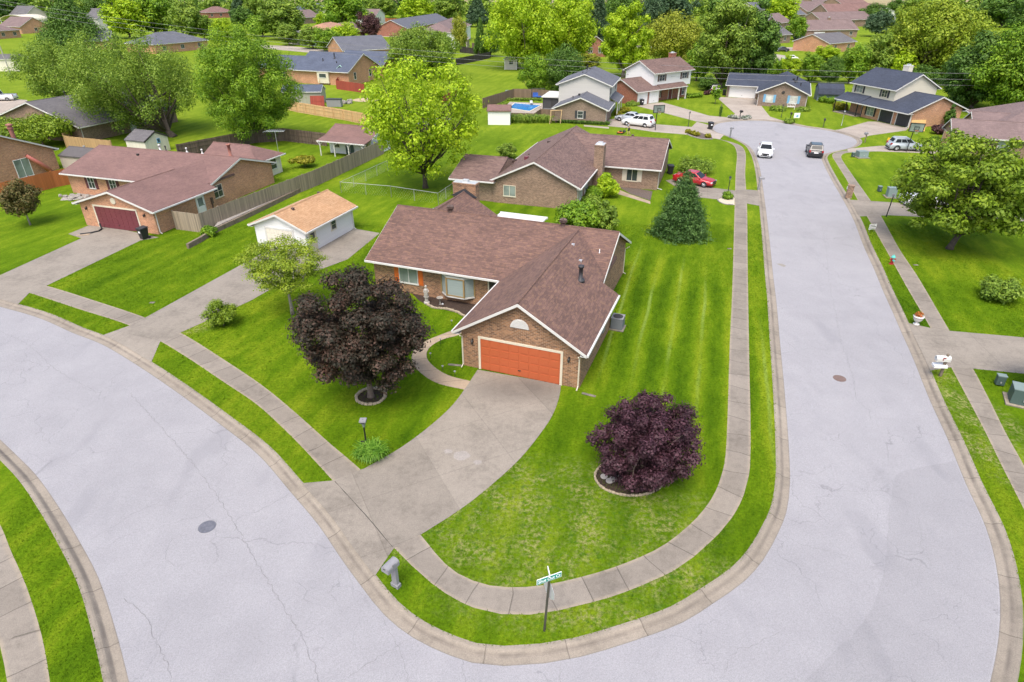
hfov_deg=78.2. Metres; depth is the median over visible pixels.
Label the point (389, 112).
maple tree
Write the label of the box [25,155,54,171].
tube slide
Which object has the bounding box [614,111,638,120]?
parked car
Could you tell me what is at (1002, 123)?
brick house
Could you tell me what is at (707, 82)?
tree
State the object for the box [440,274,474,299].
bay window
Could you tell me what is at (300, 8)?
house
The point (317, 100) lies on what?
shed door leaf
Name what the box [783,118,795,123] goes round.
flower bush
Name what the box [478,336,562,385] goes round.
garage door
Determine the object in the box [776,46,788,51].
parked car
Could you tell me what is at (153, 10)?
tree
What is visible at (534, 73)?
maple tree
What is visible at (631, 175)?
window
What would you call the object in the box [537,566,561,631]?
street sign
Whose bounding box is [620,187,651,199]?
garden bed
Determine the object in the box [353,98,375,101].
bare patch
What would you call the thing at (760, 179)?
mailbox
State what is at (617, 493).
stone edging
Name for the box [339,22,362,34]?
house
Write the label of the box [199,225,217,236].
shrub
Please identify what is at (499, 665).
ground
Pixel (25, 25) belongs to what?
house
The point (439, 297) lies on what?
bird bath
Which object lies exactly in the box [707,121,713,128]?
trash bin
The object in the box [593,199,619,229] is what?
laurel shrub
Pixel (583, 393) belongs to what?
downspout tray
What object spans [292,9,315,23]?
house
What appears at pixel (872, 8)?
tree
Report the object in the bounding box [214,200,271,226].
gravel strip
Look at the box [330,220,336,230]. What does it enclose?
window
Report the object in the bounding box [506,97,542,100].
pool planting
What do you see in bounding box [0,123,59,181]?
brick house
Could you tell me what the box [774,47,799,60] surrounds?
road
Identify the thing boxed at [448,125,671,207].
brick house
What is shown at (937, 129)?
plum shrub
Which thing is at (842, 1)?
house
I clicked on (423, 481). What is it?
driveway
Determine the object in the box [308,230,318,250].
door
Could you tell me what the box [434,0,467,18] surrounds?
tree
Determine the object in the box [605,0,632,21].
tree
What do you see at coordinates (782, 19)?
house
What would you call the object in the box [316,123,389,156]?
outbuilding
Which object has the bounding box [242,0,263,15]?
tree
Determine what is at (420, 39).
maple tree
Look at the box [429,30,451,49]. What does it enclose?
tree
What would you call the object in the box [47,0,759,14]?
distant wood
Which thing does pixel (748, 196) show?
driveway
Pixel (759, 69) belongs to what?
tree
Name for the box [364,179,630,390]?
brick house
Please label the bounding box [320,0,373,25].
tree
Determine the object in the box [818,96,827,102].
hedge shrub
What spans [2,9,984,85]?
power line
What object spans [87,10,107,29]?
house
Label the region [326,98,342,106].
storage box
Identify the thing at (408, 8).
tree
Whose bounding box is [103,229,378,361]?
driveway
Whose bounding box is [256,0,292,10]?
tree
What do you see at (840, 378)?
manhole cover
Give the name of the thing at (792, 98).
window
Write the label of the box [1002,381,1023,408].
utility box
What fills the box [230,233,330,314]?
dogwood tree
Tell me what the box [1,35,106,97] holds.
maple tree
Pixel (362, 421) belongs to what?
lamp post
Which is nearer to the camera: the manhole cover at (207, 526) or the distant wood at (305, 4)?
the manhole cover at (207, 526)
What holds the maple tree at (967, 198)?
on the lawn at (54, 219)
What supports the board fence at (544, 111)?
on the lawn at (54, 219)
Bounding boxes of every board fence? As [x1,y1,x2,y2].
[0,169,69,192]
[62,131,111,147]
[171,142,383,231]
[175,128,326,152]
[287,102,377,124]
[336,78,364,91]
[442,88,463,103]
[456,47,489,64]
[482,89,551,107]
[511,109,554,115]
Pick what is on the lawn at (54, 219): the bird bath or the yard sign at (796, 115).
the yard sign at (796, 115)
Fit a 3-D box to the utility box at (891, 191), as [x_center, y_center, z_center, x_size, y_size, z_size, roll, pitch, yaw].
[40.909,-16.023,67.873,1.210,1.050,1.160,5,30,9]
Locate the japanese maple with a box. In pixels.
[585,389,705,492]
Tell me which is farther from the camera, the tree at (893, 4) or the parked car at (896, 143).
the tree at (893, 4)
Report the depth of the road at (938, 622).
23.82 m
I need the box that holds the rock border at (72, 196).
[58,193,90,200]
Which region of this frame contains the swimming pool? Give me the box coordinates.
[511,100,541,111]
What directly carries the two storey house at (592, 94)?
on the lawn at (54, 219)
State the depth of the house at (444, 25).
224.15 m
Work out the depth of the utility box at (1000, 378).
35.97 m
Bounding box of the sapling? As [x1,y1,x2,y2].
[711,85,721,101]
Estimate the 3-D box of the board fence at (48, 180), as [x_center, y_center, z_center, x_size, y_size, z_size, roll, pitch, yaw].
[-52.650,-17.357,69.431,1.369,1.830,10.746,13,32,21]
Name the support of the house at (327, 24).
on the lawn at (54, 219)
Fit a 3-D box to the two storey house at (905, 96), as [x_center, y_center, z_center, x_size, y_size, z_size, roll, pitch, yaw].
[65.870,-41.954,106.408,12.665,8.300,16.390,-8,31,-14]
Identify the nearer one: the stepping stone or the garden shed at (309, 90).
the stepping stone
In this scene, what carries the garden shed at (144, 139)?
on the lawn at (54, 219)
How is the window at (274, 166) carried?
in the brick house at (129, 188)
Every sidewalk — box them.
[0,526,49,681]
[30,139,750,614]
[832,150,1023,507]
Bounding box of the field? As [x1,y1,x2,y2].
[184,0,980,6]
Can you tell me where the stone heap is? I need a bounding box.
[342,99,352,104]
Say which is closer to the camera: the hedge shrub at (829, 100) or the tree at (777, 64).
the hedge shrub at (829, 100)
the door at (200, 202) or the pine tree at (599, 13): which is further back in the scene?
the pine tree at (599, 13)
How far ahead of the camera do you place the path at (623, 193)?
68.28 m
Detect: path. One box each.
[412,331,469,388]
[584,125,608,128]
[618,190,649,203]
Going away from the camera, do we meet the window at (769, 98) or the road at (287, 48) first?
the window at (769, 98)
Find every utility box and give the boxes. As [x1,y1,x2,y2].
[855,150,869,158]
[883,186,897,198]
[994,373,1007,385]
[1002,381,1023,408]
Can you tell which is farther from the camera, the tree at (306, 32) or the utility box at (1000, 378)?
the tree at (306, 32)
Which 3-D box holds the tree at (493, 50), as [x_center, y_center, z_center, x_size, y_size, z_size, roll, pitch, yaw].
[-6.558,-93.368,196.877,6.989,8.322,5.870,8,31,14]
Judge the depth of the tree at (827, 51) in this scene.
187.44 m
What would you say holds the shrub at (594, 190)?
on the lawn at (54, 219)
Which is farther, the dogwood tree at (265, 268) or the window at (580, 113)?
the window at (580, 113)
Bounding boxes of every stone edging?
[355,386,386,405]
[427,303,464,316]
[594,459,662,496]
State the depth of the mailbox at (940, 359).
36.49 m
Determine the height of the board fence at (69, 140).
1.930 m
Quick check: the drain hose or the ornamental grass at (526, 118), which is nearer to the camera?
the drain hose
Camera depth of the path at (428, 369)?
37.69 m
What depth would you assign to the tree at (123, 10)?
257.51 m
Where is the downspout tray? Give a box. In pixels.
[582,392,595,396]
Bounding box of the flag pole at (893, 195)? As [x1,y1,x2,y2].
[886,194,894,216]
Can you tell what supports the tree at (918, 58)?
on the lawn at (54, 219)
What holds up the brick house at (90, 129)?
on the lawn at (54, 219)
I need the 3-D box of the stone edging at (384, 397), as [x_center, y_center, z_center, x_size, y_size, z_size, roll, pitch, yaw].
[-7.881,3.055,35.194,1.793,0.136,1.771,0,30,0]
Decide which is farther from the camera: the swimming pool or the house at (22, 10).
the house at (22, 10)
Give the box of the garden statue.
[423,285,429,303]
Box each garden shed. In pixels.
[0,54,27,70]
[58,146,93,167]
[124,129,170,149]
[281,84,325,103]
[503,55,517,69]
[814,83,844,100]
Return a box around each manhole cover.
[198,520,215,532]
[833,375,845,381]
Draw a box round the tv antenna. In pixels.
[264,129,283,150]
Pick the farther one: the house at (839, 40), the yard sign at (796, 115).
the house at (839, 40)
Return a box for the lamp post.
[359,418,366,443]
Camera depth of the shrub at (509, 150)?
82.62 m
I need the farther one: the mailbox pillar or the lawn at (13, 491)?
the mailbox pillar
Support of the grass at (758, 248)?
on the lawn at (54, 219)
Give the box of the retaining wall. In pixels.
[186,184,319,248]
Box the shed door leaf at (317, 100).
[310,96,324,105]
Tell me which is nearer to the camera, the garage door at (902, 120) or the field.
the garage door at (902, 120)
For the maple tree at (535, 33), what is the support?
on the lawn at (54, 219)
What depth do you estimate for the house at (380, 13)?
359.03 m
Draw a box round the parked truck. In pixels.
[0,90,17,100]
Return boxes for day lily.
[348,436,393,464]
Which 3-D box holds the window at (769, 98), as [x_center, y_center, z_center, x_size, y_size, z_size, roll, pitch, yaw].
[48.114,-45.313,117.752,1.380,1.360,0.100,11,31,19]
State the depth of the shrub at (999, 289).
45.08 m
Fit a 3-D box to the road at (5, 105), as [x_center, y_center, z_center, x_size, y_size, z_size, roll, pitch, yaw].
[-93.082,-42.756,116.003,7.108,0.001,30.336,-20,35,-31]
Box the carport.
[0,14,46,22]
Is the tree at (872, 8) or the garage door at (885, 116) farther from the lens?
the tree at (872, 8)
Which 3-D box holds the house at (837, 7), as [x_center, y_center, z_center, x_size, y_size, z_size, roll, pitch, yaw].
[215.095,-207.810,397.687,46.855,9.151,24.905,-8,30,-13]
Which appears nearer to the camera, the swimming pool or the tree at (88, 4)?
the swimming pool
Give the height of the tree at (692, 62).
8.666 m
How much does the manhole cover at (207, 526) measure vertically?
0.015 m
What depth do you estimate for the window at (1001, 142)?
82.90 m
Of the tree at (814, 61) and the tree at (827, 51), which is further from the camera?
the tree at (827, 51)
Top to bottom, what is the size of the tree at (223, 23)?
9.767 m
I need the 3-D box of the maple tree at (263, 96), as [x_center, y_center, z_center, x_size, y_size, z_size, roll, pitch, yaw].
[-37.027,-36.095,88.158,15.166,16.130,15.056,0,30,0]
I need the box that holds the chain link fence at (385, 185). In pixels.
[340,161,452,204]
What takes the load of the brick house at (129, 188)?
on the lawn at (54, 219)
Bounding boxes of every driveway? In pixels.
[0,225,157,303]
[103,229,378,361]
[302,370,560,575]
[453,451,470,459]
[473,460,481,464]
[608,119,722,138]
[638,97,784,122]
[666,179,759,205]
[837,122,907,137]
[847,143,939,152]
[850,200,1023,220]
[908,323,1023,373]
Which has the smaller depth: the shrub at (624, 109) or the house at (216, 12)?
the shrub at (624, 109)
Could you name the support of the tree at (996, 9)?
on the lawn at (54, 219)
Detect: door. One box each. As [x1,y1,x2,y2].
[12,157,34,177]
[92,204,140,231]
[195,195,206,212]
[264,226,296,252]
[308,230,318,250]
[345,144,350,153]
[350,145,354,152]
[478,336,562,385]
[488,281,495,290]
[637,92,647,103]
[648,91,658,103]
[668,89,672,98]
[728,86,756,98]
[877,109,893,123]
[894,113,912,127]
[940,129,949,142]
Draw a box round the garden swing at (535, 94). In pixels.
[531,88,544,96]
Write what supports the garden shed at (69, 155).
on the lawn at (54, 219)
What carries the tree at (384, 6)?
on the lawn at (54, 219)
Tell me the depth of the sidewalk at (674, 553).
30.07 m
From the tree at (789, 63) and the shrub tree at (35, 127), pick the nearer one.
the shrub tree at (35, 127)
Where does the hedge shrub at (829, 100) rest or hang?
on the lawn at (54, 219)
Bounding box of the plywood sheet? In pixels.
[911,120,925,130]
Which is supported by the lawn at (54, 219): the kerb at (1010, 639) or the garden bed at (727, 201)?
the garden bed at (727, 201)
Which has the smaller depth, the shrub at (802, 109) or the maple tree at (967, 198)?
the maple tree at (967, 198)
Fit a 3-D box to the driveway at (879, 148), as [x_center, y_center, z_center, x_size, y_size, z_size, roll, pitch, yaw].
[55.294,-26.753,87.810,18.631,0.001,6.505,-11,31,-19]
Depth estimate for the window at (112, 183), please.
67.18 m
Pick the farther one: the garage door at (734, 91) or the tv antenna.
the garage door at (734, 91)
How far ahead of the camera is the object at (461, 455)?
30.81 m
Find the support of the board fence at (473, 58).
on the lawn at (54, 219)
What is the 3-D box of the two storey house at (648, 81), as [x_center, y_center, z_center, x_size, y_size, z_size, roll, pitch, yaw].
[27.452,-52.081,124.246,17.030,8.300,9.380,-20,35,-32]
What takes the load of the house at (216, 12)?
on the lawn at (54, 219)
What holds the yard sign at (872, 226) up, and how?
on the lawn at (54, 219)
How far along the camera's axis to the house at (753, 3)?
441.50 m
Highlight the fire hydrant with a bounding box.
[889,255,895,264]
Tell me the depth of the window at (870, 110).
107.09 m
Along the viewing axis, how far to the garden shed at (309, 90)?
119.57 m
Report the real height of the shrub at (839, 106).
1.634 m
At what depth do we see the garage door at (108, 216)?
58.54 m
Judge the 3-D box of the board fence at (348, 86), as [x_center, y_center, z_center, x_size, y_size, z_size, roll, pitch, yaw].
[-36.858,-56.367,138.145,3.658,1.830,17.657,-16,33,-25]
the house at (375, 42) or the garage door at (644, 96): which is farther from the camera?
the house at (375, 42)
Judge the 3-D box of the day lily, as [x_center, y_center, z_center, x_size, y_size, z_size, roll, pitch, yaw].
[-6.847,5.393,30.610,2.255,0.595,2.246,0,30,0]
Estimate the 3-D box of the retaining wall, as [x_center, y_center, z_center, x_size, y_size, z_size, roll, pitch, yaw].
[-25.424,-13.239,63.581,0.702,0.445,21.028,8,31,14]
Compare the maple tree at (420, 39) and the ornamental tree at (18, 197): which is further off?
the maple tree at (420, 39)
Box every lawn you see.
[0,7,1023,681]
[0,461,102,681]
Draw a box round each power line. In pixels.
[0,0,973,73]
[0,4,978,79]
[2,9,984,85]
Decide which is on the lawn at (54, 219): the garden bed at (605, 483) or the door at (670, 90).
the garden bed at (605, 483)
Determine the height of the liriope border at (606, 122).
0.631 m
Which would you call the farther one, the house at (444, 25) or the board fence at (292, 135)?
the house at (444, 25)
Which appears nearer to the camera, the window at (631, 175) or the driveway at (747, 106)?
the window at (631, 175)
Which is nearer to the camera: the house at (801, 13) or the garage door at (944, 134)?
the garage door at (944, 134)
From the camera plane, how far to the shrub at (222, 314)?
41.65 m
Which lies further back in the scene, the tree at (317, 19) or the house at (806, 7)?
the house at (806, 7)
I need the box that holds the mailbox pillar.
[845,184,854,198]
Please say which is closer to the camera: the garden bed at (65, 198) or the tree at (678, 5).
the garden bed at (65, 198)
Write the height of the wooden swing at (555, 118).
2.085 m
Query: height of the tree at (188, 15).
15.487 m
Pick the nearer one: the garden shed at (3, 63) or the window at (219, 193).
the window at (219, 193)
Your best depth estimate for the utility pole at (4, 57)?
162.04 m
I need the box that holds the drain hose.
[76,223,102,235]
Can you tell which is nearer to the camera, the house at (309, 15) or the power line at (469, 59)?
the power line at (469, 59)
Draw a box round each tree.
[0,0,8,16]
[0,111,79,144]
[0,116,16,136]
[0,176,43,224]
[1,0,22,13]
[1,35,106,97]
[18,0,47,10]
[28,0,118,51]
[41,23,203,137]
[82,0,102,11]
[96,0,149,37]
[103,0,112,12]
[130,0,176,32]
[162,0,206,35]
[189,18,306,143]
[195,14,212,38]
[208,17,233,43]
[227,6,253,25]
[229,0,242,20]
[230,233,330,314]
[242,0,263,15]
[243,13,270,36]
[255,0,305,37]
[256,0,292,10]
[276,23,300,44]
[285,263,435,398]
[298,24,324,48]
[310,27,343,50]
[312,11,323,24]
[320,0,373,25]
[331,21,360,35]
[356,11,381,34]
[358,51,488,188]
[369,0,396,16]
[385,20,462,75]
[396,0,435,17]
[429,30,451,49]
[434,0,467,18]
[450,15,467,46]
[465,0,488,26]
[473,17,485,54]
[480,0,570,67]
[481,29,499,56]
[517,53,550,89]
[542,43,585,90]
[551,0,600,55]
[573,53,601,67]
[590,0,609,40]
[598,0,656,77]
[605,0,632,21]
[637,0,665,27]
[642,169,715,246]
[644,9,704,60]
[657,0,703,23]
[686,41,708,80]
[692,0,761,87]
[697,75,716,89]
[737,0,782,73]
[746,65,767,73]
[767,0,801,19]
[767,57,782,73]
[780,55,802,76]
[784,15,809,39]
[798,51,826,81]
[815,44,841,59]
[817,54,845,82]
[840,42,873,83]
[858,2,892,14]
[862,31,903,72]
[863,9,896,34]
[879,0,1001,79]
[885,46,919,69]
[887,0,904,10]
[890,126,1023,249]
[894,0,931,19]
[911,46,942,72]
[912,63,941,84]
[940,29,1012,107]
[966,21,1023,105]
[975,0,1020,26]
[1003,0,1023,32]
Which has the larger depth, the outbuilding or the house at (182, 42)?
the house at (182, 42)
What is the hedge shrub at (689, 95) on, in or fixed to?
on the lawn at (54, 219)
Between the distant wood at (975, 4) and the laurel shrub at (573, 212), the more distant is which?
the distant wood at (975, 4)
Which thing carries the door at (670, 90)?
in the two storey house at (648, 81)
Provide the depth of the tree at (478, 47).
198.10 m
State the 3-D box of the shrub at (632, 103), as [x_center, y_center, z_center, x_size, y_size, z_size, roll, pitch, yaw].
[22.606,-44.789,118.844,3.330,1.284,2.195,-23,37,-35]
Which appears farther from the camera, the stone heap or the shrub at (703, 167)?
the stone heap
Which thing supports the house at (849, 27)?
on the lawn at (54, 219)
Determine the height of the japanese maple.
4.471 m
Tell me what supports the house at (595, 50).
on the lawn at (54, 219)
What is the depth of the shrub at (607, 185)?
66.97 m
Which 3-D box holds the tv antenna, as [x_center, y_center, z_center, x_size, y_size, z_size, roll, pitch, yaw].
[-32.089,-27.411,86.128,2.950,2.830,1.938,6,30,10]
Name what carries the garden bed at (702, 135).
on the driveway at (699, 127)
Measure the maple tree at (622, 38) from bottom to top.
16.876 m
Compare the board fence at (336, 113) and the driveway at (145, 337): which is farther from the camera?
the board fence at (336, 113)
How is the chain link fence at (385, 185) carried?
on the lawn at (54, 219)
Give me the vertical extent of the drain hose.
0.562 m
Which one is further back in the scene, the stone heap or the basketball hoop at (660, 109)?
the stone heap
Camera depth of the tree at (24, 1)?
426.99 m
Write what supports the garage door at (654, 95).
in the two storey house at (648, 81)
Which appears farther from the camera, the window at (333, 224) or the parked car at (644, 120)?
the parked car at (644, 120)
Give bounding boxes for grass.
[21,224,1023,387]
[510,113,553,122]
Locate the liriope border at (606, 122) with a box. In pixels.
[557,119,609,124]
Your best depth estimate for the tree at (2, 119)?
89.73 m
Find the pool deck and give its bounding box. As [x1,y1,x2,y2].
[508,102,542,112]
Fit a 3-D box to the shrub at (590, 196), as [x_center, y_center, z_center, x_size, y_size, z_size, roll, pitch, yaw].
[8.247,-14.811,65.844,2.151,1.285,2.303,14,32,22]
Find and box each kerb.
[0,119,1023,681]
[0,440,128,681]
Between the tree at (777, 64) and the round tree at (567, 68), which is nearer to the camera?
the round tree at (567, 68)
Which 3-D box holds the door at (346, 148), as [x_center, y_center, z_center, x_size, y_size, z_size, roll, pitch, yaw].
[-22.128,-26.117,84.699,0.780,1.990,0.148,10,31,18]
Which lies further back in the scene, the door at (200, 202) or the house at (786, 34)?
the house at (786, 34)
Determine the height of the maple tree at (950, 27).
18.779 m
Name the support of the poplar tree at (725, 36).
on the lawn at (54, 219)
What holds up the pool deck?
on the lawn at (54, 219)
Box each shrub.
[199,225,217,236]
[199,299,237,326]
[287,155,314,166]
[495,143,516,157]
[554,197,600,227]
[580,192,601,203]
[584,185,603,198]
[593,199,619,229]
[597,172,619,197]
[619,106,631,112]
[625,100,639,106]
[676,154,716,173]
[686,93,693,97]
[722,191,733,199]
[769,104,787,111]
[795,106,810,111]
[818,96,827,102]
[825,97,834,103]
[832,102,848,109]
[930,135,941,143]
[931,124,944,134]
[978,273,1023,303]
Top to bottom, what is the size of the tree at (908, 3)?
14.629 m
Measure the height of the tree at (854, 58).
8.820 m
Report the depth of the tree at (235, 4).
372.77 m
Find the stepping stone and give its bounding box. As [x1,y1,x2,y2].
[606,478,612,483]
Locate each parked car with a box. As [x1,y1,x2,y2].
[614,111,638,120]
[621,113,655,127]
[672,169,716,187]
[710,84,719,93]
[757,142,774,157]
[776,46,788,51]
[805,142,823,157]
[885,136,921,151]
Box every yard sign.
[794,113,799,117]
[868,224,876,229]
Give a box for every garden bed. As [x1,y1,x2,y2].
[61,193,91,199]
[358,389,383,404]
[414,294,475,314]
[596,460,658,494]
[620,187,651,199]
[687,132,712,138]
[719,198,734,204]
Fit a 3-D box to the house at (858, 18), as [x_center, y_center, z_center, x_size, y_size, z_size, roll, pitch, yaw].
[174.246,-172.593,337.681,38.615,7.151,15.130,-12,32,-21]
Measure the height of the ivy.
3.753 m
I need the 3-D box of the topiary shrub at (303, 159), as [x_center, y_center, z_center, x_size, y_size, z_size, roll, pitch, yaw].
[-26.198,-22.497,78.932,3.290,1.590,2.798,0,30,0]
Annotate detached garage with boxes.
[247,189,357,252]
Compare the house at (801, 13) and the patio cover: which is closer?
the patio cover
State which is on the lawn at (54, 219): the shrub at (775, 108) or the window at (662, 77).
the shrub at (775, 108)
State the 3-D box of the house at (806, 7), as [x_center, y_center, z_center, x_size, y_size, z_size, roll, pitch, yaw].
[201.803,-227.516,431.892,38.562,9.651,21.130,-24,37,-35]
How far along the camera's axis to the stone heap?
120.58 m
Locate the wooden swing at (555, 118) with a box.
[549,110,561,123]
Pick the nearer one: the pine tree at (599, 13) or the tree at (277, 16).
the pine tree at (599, 13)
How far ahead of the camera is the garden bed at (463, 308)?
45.32 m
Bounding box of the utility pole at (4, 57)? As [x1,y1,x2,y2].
[0,46,9,70]
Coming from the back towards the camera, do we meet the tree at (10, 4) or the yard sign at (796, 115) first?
the tree at (10, 4)
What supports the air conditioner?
on the lawn at (54, 219)
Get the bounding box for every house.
[0,16,46,33]
[0,25,20,38]
[0,91,177,140]
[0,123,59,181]
[9,5,48,21]
[59,142,285,233]
[70,30,114,49]
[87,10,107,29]
[124,31,208,53]
[199,6,229,17]
[246,50,402,84]
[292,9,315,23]
[297,3,325,13]
[299,22,350,30]
[326,35,389,51]
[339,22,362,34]
[358,9,384,23]
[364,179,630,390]
[377,13,446,35]
[425,18,470,46]
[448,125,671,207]
[551,65,623,124]
[580,35,604,56]
[617,51,694,103]
[725,71,811,107]
[745,2,764,12]
[770,13,789,28]
[779,25,792,42]
[790,9,806,17]
[790,17,858,36]
[792,32,857,51]
[795,1,824,14]
[803,11,869,26]
[809,3,894,15]
[824,0,866,3]
[832,64,968,127]
[940,102,1023,158]
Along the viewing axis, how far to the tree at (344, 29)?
218.09 m
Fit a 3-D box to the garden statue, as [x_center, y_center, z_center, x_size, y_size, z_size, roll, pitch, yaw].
[-6.148,-3.360,45.193,0.454,1.420,0.440,0,30,0]
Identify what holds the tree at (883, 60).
on the lawn at (54, 219)
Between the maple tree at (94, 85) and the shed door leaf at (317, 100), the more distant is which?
the shed door leaf at (317, 100)
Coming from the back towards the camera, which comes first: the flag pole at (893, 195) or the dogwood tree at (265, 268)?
the flag pole at (893, 195)
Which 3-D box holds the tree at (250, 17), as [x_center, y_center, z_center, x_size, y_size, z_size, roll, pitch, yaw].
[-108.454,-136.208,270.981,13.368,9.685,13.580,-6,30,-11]
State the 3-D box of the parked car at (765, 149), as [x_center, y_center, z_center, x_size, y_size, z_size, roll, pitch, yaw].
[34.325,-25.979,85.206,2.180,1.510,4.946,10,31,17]
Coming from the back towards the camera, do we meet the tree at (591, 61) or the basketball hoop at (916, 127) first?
the tree at (591, 61)
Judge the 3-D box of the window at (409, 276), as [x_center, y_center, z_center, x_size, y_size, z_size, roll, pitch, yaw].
[-7.584,-4.812,46.211,1.630,1.360,0.100,10,31,18]
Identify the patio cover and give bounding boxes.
[541,91,558,109]
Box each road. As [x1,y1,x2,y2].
[0,99,26,113]
[0,121,999,681]
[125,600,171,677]
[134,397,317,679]
[261,45,327,51]
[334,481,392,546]
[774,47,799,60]
[805,461,997,681]
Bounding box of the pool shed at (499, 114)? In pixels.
[487,104,511,124]
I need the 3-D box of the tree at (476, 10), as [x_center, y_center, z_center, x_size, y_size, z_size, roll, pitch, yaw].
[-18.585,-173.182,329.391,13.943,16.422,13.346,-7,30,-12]
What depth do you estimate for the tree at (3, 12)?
377.26 m
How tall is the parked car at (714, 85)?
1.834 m
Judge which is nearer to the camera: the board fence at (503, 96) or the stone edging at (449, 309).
the stone edging at (449, 309)
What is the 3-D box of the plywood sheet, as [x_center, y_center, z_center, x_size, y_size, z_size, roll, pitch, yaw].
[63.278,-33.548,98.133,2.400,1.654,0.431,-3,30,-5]
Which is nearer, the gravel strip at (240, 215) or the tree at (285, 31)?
the gravel strip at (240, 215)
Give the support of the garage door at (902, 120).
in the two storey house at (905, 96)
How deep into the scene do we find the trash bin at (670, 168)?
75.85 m
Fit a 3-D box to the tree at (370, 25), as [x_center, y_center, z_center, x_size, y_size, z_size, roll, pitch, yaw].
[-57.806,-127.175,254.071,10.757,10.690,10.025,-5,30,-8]
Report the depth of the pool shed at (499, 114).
102.30 m
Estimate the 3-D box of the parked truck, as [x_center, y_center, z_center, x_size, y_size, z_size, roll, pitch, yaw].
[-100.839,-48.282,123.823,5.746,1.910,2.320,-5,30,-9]
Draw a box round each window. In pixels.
[86,178,96,188]
[108,180,116,188]
[214,183,223,198]
[270,158,277,169]
[319,73,325,77]
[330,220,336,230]
[398,267,418,285]
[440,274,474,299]
[503,185,515,197]
[577,111,582,118]
[625,169,637,181]
[659,74,664,81]
[682,72,686,78]
[765,94,773,102]
[789,96,797,103]
[855,85,863,92]
[866,107,874,116]
[881,90,887,97]
[996,141,1008,150]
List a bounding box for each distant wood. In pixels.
[26,0,758,17]
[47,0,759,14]
[914,0,1005,24]
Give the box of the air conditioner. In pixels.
[609,313,625,331]
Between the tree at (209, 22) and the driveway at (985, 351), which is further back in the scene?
the tree at (209, 22)
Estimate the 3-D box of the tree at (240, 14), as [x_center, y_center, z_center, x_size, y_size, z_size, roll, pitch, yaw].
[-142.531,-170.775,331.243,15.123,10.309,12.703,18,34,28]
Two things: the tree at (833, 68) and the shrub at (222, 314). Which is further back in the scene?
the tree at (833, 68)
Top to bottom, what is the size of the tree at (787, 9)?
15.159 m
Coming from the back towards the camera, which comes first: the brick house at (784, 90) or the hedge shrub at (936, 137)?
the brick house at (784, 90)
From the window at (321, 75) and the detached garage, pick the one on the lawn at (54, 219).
the detached garage
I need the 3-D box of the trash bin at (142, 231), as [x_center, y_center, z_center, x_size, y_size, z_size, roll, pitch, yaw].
[-33.194,-9.745,56.753,0.700,1.110,0.885,16,33,26]
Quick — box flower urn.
[913,311,924,325]
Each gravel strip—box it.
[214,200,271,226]
[215,198,276,226]
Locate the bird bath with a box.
[436,296,442,304]
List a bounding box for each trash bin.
[135,225,150,238]
[667,164,673,173]
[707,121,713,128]
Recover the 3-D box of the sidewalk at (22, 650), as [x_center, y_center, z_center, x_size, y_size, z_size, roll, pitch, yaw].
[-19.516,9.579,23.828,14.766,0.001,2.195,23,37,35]
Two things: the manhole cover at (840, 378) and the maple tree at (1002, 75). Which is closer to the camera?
the manhole cover at (840, 378)
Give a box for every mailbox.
[381,556,400,589]
[757,176,764,189]
[932,354,951,376]
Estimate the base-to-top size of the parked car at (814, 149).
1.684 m
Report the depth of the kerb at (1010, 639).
26.68 m
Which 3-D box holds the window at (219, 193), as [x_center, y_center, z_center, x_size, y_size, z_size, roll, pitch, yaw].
[-30.286,-15.413,64.883,0.100,1.360,1.430,9,31,16]
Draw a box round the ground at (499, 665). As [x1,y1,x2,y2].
[21,131,999,665]
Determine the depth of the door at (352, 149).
84.59 m
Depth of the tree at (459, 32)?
210.05 m
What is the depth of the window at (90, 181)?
68.10 m
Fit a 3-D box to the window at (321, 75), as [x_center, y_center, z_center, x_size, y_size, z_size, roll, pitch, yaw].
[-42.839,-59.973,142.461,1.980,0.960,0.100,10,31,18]
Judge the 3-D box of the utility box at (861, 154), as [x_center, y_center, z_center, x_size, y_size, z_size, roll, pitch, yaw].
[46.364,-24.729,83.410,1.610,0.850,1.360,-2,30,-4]
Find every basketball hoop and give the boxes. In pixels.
[653,105,664,129]
[906,123,925,151]
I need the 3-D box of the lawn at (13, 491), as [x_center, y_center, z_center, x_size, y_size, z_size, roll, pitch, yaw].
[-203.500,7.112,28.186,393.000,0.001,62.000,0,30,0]
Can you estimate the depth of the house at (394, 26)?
281.05 m
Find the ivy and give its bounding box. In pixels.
[943,104,956,124]
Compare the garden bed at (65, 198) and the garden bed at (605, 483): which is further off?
the garden bed at (65, 198)
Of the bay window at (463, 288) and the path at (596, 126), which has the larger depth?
the path at (596, 126)

